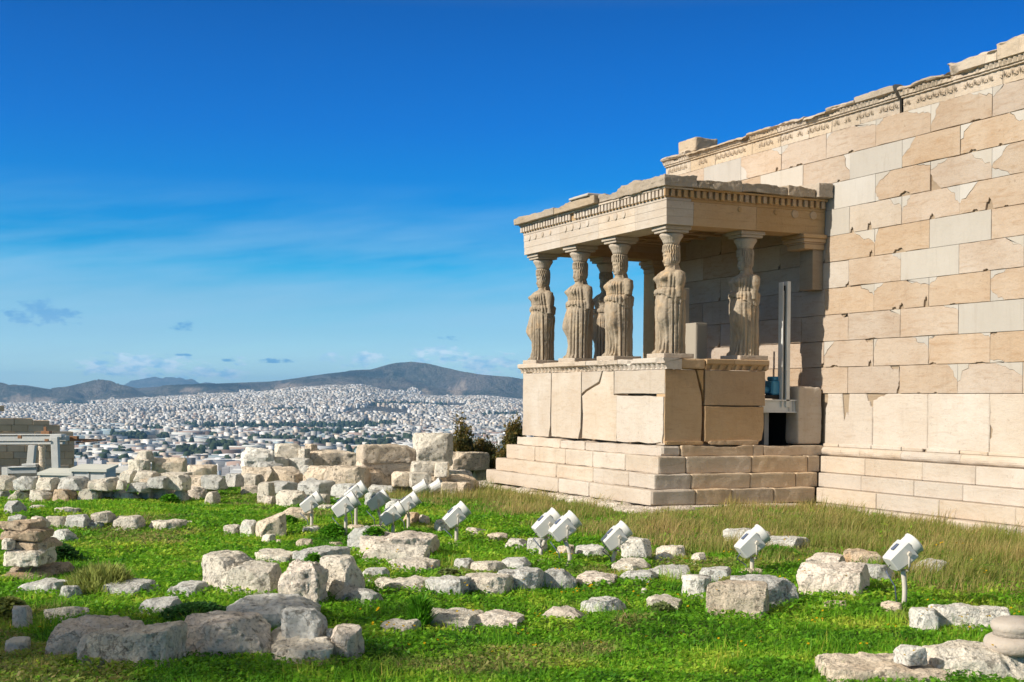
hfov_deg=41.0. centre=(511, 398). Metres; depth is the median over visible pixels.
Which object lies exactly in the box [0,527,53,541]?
slab
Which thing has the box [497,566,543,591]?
boulder
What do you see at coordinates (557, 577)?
boulder
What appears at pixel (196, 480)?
stone
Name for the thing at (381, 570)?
slab
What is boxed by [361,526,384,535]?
weed
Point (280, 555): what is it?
slab
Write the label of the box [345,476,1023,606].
dry grass
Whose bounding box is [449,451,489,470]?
stone
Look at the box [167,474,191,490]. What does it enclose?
stone
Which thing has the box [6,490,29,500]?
stone
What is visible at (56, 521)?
stone
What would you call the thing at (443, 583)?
boulder
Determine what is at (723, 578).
weed
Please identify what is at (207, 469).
stone
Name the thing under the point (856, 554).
slab
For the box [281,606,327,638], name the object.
rock
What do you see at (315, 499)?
floodlight
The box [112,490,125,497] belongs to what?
stone
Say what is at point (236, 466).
distant building
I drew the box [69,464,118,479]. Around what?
shelter
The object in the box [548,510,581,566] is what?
floodlight
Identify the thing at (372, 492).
rock
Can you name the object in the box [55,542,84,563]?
weed
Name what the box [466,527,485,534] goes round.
slab
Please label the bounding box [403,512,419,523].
rock
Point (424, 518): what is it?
rock
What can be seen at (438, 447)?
stone
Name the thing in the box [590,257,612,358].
maiden statue
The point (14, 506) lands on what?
stone
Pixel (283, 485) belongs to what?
stone
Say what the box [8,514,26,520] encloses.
stone
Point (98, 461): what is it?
distant building
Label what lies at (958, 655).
boulder
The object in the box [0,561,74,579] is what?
slab
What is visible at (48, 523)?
stone
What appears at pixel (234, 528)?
rock
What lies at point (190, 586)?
slab
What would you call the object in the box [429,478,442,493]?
spotlight
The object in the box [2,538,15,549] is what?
rock
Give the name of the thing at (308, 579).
boulder
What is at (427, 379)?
hills
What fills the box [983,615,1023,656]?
column base
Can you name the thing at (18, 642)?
slab
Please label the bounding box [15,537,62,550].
slab
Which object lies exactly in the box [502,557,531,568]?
slab
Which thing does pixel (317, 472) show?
stone
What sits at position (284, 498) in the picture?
stone
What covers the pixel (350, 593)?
slab
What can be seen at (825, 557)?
slab
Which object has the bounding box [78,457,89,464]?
distant building
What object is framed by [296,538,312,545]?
rock
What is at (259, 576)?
boulder
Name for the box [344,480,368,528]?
floodlight
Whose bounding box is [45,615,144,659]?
boulder
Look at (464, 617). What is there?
slab
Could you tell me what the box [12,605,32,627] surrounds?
rock
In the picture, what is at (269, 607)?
slab
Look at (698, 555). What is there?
slab
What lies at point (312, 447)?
stone
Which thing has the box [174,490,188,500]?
stone
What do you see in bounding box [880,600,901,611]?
rock
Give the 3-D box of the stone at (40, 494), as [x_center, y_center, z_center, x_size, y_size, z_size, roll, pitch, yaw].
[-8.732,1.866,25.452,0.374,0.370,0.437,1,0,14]
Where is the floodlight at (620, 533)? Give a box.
[601,520,632,563]
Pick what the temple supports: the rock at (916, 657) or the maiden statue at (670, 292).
the maiden statue at (670, 292)
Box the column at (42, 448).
[38,444,47,478]
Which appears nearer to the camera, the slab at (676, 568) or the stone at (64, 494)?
the slab at (676, 568)
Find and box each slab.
[0,518,46,530]
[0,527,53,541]
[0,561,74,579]
[4,636,30,654]
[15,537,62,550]
[18,578,70,594]
[44,606,88,622]
[59,585,82,598]
[102,578,159,595]
[138,596,181,614]
[167,580,209,597]
[226,593,320,628]
[255,548,296,562]
[291,545,349,560]
[335,587,382,606]
[363,567,389,580]
[368,484,403,493]
[374,575,428,593]
[380,618,420,634]
[388,556,439,571]
[429,607,483,631]
[454,558,473,570]
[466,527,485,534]
[470,560,506,572]
[475,609,524,628]
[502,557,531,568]
[542,605,586,621]
[576,570,617,585]
[580,596,626,614]
[611,557,650,572]
[619,570,659,582]
[646,594,681,609]
[648,564,691,579]
[653,552,674,563]
[656,545,685,556]
[691,552,705,564]
[699,566,730,581]
[723,528,770,542]
[766,535,809,548]
[806,552,844,562]
[815,652,949,681]
[843,548,881,563]
[866,563,896,582]
[912,558,948,572]
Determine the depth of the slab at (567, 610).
12.16 m
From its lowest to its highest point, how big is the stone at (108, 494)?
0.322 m
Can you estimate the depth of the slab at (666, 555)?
16.21 m
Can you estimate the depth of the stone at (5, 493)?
26.36 m
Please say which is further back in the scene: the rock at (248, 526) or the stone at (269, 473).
the stone at (269, 473)
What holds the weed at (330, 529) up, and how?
on the ground at (614, 640)
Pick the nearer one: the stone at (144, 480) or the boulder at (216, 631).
the boulder at (216, 631)
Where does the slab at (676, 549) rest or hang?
on the ground at (614, 640)
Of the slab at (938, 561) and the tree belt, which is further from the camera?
the tree belt
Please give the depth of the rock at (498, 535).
18.63 m
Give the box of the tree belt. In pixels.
[56,400,518,459]
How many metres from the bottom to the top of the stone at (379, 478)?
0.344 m
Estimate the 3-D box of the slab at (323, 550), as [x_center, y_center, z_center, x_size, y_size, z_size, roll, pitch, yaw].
[-2.190,1.779,15.542,0.514,0.208,0.612,1,0,24]
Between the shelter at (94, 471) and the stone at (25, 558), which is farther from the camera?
the shelter at (94, 471)
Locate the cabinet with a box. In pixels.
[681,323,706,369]
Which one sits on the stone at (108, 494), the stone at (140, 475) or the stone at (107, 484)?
the stone at (107, 484)
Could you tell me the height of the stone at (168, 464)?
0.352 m
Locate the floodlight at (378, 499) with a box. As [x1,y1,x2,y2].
[366,489,390,527]
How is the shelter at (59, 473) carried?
on the ground at (614, 640)
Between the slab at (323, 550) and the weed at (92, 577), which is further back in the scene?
the slab at (323, 550)
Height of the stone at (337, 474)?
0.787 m
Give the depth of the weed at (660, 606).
12.57 m
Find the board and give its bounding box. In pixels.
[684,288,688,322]
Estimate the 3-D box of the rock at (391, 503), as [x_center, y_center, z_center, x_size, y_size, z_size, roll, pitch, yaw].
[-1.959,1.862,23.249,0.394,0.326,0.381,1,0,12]
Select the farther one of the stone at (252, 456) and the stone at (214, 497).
the stone at (252, 456)
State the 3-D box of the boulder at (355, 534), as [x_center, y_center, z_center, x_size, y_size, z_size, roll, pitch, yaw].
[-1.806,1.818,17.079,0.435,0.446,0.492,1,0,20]
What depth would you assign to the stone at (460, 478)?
28.61 m
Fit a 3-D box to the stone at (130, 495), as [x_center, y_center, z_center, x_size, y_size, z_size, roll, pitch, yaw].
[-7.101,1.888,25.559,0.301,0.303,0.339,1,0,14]
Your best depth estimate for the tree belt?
2760.10 m
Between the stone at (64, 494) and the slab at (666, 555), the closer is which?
the slab at (666, 555)
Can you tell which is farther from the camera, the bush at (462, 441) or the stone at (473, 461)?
the bush at (462, 441)
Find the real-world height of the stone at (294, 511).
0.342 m
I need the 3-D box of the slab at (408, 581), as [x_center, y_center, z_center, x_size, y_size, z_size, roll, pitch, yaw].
[-1.093,1.907,13.640,0.541,0.265,0.463,1,0,11]
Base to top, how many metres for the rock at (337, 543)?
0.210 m
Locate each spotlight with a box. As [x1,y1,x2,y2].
[412,479,430,493]
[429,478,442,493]
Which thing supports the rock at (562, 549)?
on the ground at (614, 640)
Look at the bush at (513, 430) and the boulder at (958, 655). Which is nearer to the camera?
the boulder at (958, 655)
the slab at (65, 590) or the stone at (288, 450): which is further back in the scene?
the stone at (288, 450)
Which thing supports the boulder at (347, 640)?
on the ground at (614, 640)
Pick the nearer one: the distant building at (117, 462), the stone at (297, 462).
the stone at (297, 462)
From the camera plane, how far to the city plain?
5109.48 m
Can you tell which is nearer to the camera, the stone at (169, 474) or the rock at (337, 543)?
the rock at (337, 543)
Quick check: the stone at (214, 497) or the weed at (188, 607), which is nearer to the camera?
the weed at (188, 607)
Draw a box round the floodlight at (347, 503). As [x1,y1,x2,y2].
[331,491,360,536]
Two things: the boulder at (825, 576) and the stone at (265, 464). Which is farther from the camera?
the stone at (265, 464)
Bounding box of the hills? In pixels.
[0,362,522,402]
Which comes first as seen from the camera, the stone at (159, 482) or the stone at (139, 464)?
the stone at (159, 482)
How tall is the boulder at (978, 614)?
0.355 m
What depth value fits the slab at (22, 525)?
14.54 m
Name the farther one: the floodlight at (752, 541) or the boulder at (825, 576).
the floodlight at (752, 541)
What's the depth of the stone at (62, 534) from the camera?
18.13 m
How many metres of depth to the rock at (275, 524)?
18.91 m
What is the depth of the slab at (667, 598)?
12.89 m
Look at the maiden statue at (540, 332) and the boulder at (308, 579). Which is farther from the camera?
the maiden statue at (540, 332)
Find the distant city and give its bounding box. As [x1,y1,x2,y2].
[0,384,533,466]
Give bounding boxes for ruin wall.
[0,406,74,476]
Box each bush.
[453,411,480,473]
[472,433,498,474]
[485,438,512,470]
[496,414,526,456]
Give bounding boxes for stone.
[0,475,18,490]
[0,491,10,500]
[3,546,56,567]
[4,500,26,514]
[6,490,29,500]
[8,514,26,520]
[13,476,37,490]
[29,489,53,502]
[31,516,50,527]
[36,477,59,490]
[46,516,66,528]
[51,529,78,541]
[52,489,77,502]
[54,507,81,514]
[57,476,90,490]
[65,514,90,529]
[77,489,102,499]
[88,477,118,491]
[88,521,103,529]
[90,511,115,522]
[102,491,112,498]
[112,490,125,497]
[112,515,145,530]
[116,480,126,489]
[120,470,136,483]
[121,492,141,500]
[126,482,157,492]
[128,459,150,470]
[133,470,160,481]
[137,450,154,461]
[138,478,186,493]
[138,492,153,498]
[147,476,168,488]
[148,519,186,530]
[151,457,186,472]
[153,489,173,498]
[161,472,192,477]
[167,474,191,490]
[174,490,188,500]
[186,475,217,493]
[187,464,216,475]
[188,486,206,500]
[201,475,227,489]
[204,491,220,504]
[225,473,243,486]
[240,447,275,470]
[240,485,257,496]
[241,466,278,489]
[243,473,261,487]
[257,462,282,466]
[257,482,274,502]
[264,496,275,504]
[272,466,302,482]
[272,481,297,493]
[274,443,300,457]
[274,457,288,466]
[276,490,306,506]
[283,507,313,520]
[288,457,312,468]
[297,480,335,495]
[298,448,309,458]
[299,465,309,474]
[303,466,327,480]
[305,444,317,450]
[309,493,329,503]
[310,449,356,465]
[317,504,332,509]
[324,465,370,488]
[330,483,355,495]
[356,443,415,463]
[356,461,410,474]
[370,472,391,485]
[391,471,409,486]
[404,475,447,492]
[409,472,431,487]
[410,461,437,474]
[412,432,452,465]
[434,462,449,477]
[440,481,457,495]
[446,474,478,491]
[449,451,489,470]
[449,470,472,476]
[457,482,470,493]
[473,470,485,480]
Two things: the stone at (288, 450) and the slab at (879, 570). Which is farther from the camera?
the stone at (288, 450)
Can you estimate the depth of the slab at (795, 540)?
17.84 m
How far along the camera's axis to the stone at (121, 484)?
25.19 m
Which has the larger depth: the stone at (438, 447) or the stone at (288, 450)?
the stone at (288, 450)
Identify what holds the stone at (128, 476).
on the ground at (614, 640)
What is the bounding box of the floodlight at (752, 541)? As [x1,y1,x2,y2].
[734,524,770,573]
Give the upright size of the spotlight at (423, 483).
0.392 m
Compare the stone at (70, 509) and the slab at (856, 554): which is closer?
the slab at (856, 554)
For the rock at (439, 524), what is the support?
on the ground at (614, 640)
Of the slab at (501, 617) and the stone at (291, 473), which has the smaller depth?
the slab at (501, 617)
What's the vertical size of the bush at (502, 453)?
1.334 m
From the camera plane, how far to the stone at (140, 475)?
27.50 m
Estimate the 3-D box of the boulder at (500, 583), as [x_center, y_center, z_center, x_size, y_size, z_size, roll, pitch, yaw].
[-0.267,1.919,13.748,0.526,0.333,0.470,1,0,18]
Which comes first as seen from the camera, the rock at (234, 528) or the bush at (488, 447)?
the rock at (234, 528)
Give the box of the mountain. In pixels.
[124,377,215,387]
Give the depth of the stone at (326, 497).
24.82 m
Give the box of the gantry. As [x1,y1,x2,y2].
[0,427,105,467]
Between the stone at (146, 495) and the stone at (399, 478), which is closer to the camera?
the stone at (146, 495)
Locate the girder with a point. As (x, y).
(29, 468)
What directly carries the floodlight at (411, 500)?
on the ground at (614, 640)
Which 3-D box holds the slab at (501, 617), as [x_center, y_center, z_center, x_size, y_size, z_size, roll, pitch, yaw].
[-0.138,1.978,11.922,0.480,0.264,0.552,1,0,10]
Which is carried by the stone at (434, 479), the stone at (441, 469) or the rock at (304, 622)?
the stone at (441, 469)
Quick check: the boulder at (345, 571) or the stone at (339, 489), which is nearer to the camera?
the boulder at (345, 571)
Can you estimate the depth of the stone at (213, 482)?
26.94 m
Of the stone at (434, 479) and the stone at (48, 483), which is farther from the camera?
the stone at (434, 479)
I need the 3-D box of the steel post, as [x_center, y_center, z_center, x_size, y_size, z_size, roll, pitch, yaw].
[5.149,-1.027,25.871,0.180,2.380,0.140,1,0,-24]
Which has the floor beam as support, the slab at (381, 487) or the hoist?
the hoist
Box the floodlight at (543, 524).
[531,507,560,560]
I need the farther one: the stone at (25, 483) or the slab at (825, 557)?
the stone at (25, 483)
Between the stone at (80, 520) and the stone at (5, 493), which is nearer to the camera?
the stone at (80, 520)
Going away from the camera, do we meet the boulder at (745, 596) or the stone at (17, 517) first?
the boulder at (745, 596)
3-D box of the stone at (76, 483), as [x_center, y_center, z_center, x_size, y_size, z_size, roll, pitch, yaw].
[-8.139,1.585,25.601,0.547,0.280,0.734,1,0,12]
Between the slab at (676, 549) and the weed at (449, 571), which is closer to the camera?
the weed at (449, 571)
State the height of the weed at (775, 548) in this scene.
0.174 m
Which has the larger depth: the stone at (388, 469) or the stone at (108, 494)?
the stone at (388, 469)
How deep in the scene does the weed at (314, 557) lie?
14.76 m
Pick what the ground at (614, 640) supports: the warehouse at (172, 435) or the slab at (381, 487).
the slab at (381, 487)
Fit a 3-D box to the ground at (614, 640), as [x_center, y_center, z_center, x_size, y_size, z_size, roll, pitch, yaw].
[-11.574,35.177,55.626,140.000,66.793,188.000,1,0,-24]
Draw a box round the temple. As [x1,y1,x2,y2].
[477,34,1023,534]
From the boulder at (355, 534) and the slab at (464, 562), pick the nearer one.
the slab at (464, 562)
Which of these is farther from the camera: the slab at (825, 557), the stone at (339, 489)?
the stone at (339, 489)
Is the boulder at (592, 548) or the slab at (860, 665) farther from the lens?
the boulder at (592, 548)
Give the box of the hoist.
[765,376,779,398]
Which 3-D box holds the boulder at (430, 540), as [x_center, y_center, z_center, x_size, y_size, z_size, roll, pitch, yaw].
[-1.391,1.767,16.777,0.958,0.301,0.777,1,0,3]
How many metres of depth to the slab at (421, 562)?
14.96 m
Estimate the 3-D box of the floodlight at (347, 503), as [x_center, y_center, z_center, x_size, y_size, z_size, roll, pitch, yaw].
[-2.272,1.644,18.705,0.416,0.775,0.318,1,0,-24]
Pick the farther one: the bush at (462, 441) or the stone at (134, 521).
the bush at (462, 441)
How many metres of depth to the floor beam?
25.78 m
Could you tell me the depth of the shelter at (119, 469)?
54.02 m
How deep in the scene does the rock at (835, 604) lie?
12.89 m
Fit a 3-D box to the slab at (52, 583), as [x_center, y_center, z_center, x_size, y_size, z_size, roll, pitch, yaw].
[-4.508,1.879,13.436,0.464,0.241,0.632,1,0,14]
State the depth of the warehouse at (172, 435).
2813.24 m
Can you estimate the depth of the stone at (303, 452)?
32.42 m
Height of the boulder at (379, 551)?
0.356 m
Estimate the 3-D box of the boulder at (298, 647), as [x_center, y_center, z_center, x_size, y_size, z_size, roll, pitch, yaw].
[-1.574,1.897,10.317,0.537,0.339,0.900,1,0,-5]
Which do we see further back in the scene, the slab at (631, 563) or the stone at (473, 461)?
the stone at (473, 461)
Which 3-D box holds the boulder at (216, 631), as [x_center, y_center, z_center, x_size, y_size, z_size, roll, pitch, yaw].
[-2.150,1.828,10.311,0.658,0.417,0.552,1,0,-14]
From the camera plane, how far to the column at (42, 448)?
61.86 m
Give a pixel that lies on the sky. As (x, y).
(212, 191)
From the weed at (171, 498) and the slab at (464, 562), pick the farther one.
the weed at (171, 498)
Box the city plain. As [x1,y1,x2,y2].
[69,403,465,474]
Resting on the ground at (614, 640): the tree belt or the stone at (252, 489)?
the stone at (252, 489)
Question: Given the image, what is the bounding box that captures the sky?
[0,0,1023,388]
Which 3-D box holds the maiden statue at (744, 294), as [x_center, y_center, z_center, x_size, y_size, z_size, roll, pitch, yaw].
[4.377,-1.924,25.770,0.648,2.421,0.779,1,0,-24]
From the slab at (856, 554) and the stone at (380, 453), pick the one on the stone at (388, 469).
the stone at (380, 453)
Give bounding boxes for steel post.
[778,281,790,406]
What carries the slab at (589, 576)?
on the ground at (614, 640)
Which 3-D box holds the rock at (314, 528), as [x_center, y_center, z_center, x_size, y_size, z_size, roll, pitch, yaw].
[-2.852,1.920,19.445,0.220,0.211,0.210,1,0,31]
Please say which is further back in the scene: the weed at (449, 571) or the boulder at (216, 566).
the weed at (449, 571)
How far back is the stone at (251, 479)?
28.23 m
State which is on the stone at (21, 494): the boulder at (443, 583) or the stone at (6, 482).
the stone at (6, 482)
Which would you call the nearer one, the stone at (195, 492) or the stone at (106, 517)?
the stone at (106, 517)
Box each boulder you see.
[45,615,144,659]
[77,620,187,669]
[185,610,271,660]
[201,550,253,591]
[226,560,281,595]
[271,626,333,665]
[278,559,328,603]
[319,555,364,595]
[330,623,363,662]
[347,525,370,550]
[359,530,439,552]
[362,543,429,562]
[425,575,471,595]
[465,572,513,595]
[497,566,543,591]
[542,568,576,589]
[575,544,608,555]
[620,537,651,559]
[706,579,768,619]
[730,574,798,608]
[796,561,869,599]
[909,607,939,629]
[922,639,1023,679]
[928,603,1010,630]
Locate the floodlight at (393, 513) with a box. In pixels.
[380,501,406,532]
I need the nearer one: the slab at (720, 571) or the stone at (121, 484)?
the slab at (720, 571)
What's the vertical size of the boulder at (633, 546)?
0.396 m
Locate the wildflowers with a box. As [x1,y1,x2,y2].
[38,536,1019,654]
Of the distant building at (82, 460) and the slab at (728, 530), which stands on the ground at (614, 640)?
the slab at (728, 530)
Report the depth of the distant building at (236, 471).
1414.84 m
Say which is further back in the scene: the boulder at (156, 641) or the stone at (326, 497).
the stone at (326, 497)
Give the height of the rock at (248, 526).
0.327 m
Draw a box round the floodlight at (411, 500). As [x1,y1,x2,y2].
[400,491,421,528]
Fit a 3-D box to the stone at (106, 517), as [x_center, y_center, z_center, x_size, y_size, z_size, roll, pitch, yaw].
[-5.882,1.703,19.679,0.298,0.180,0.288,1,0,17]
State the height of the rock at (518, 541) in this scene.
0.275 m
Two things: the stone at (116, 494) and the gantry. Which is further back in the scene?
the gantry
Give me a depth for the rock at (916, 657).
9.27 m
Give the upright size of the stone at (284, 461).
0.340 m
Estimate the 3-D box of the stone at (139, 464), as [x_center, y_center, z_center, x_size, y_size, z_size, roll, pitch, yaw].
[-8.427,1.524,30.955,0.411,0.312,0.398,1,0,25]
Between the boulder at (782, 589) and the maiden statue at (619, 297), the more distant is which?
the maiden statue at (619, 297)
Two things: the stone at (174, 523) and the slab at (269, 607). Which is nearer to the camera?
the slab at (269, 607)
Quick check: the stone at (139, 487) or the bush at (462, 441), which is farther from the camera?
the bush at (462, 441)
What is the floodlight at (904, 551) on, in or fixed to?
on the ground at (614, 640)
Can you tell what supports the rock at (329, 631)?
on the boulder at (298, 647)
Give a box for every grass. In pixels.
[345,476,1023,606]
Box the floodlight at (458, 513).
[442,501,470,545]
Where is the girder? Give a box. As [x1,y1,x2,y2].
[2,463,38,475]
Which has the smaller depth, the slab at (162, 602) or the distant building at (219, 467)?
the slab at (162, 602)
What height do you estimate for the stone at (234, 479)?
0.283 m
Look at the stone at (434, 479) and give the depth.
28.41 m
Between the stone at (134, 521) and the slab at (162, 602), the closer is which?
the slab at (162, 602)
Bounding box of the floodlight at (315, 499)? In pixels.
[300,490,324,527]
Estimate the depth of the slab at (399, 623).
11.34 m
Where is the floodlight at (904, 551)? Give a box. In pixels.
[883,533,923,604]
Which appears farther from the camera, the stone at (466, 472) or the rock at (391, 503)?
the stone at (466, 472)
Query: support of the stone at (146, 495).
on the ground at (614, 640)
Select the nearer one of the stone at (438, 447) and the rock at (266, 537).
the rock at (266, 537)
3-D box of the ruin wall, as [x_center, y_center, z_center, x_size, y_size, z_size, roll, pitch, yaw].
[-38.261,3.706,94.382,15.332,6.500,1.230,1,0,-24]
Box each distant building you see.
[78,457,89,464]
[93,458,106,463]
[107,462,127,463]
[214,464,222,470]
[222,465,229,474]
[230,469,241,473]
[233,464,240,468]
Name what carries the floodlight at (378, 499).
on the ground at (614, 640)
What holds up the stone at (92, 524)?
on the ground at (614, 640)
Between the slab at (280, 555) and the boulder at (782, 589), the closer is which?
the boulder at (782, 589)
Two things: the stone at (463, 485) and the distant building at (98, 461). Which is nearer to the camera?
the stone at (463, 485)
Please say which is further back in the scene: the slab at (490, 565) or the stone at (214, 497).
the stone at (214, 497)
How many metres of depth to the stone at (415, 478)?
27.67 m
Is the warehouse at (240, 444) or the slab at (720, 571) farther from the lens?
the warehouse at (240, 444)
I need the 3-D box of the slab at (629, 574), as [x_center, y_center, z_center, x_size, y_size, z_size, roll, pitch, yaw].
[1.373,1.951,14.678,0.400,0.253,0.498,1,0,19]
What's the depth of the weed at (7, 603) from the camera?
11.83 m
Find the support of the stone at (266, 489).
on the ground at (614, 640)
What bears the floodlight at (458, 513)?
on the ground at (614, 640)
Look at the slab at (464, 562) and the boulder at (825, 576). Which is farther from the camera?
the slab at (464, 562)
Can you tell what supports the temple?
on the ground at (614, 640)
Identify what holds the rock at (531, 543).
on the ground at (614, 640)
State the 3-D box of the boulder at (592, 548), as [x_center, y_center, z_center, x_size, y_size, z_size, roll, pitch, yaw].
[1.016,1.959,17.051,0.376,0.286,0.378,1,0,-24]
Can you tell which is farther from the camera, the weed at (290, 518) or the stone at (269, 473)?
the stone at (269, 473)
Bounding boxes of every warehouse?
[169,434,206,437]
[239,443,265,445]
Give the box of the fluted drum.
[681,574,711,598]
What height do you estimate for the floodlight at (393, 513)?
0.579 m
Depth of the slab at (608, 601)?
12.62 m
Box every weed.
[0,595,26,619]
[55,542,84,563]
[63,559,139,595]
[159,493,180,503]
[159,601,226,621]
[286,515,299,523]
[304,552,320,562]
[315,523,349,537]
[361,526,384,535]
[401,588,438,629]
[436,568,461,576]
[647,600,674,615]
[718,575,730,580]
[759,544,798,556]
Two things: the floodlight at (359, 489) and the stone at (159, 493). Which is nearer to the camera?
the floodlight at (359, 489)
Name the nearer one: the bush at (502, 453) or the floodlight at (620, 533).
the floodlight at (620, 533)
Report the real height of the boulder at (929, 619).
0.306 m
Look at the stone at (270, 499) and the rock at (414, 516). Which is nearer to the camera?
the rock at (414, 516)
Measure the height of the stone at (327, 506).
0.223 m
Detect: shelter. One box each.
[37,468,70,479]
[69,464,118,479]
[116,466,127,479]
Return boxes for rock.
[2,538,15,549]
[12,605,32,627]
[223,524,239,534]
[240,519,256,535]
[255,512,286,536]
[262,534,275,541]
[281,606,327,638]
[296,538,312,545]
[302,526,319,532]
[326,628,332,638]
[329,542,342,545]
[364,489,380,506]
[384,498,400,509]
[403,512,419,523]
[419,515,429,524]
[434,519,449,530]
[487,532,507,543]
[505,538,526,548]
[527,537,547,554]
[556,544,574,554]
[824,600,845,608]
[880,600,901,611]
[893,644,927,665]
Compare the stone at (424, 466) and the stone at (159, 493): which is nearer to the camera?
the stone at (159, 493)
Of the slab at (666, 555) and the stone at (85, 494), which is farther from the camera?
the stone at (85, 494)
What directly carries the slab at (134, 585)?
on the ground at (614, 640)
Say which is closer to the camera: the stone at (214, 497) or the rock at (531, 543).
the rock at (531, 543)
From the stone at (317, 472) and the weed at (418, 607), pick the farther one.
the stone at (317, 472)
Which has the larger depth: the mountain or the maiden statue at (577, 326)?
the mountain
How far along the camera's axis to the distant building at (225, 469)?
1484.05 m
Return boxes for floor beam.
[760,399,796,412]
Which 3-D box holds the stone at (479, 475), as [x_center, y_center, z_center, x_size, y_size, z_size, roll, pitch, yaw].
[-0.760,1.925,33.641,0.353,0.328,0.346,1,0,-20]
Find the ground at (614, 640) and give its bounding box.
[0,476,1023,681]
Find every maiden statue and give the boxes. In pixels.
[523,253,558,363]
[558,245,597,361]
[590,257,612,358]
[597,236,640,360]
[647,225,693,358]
[720,230,767,359]

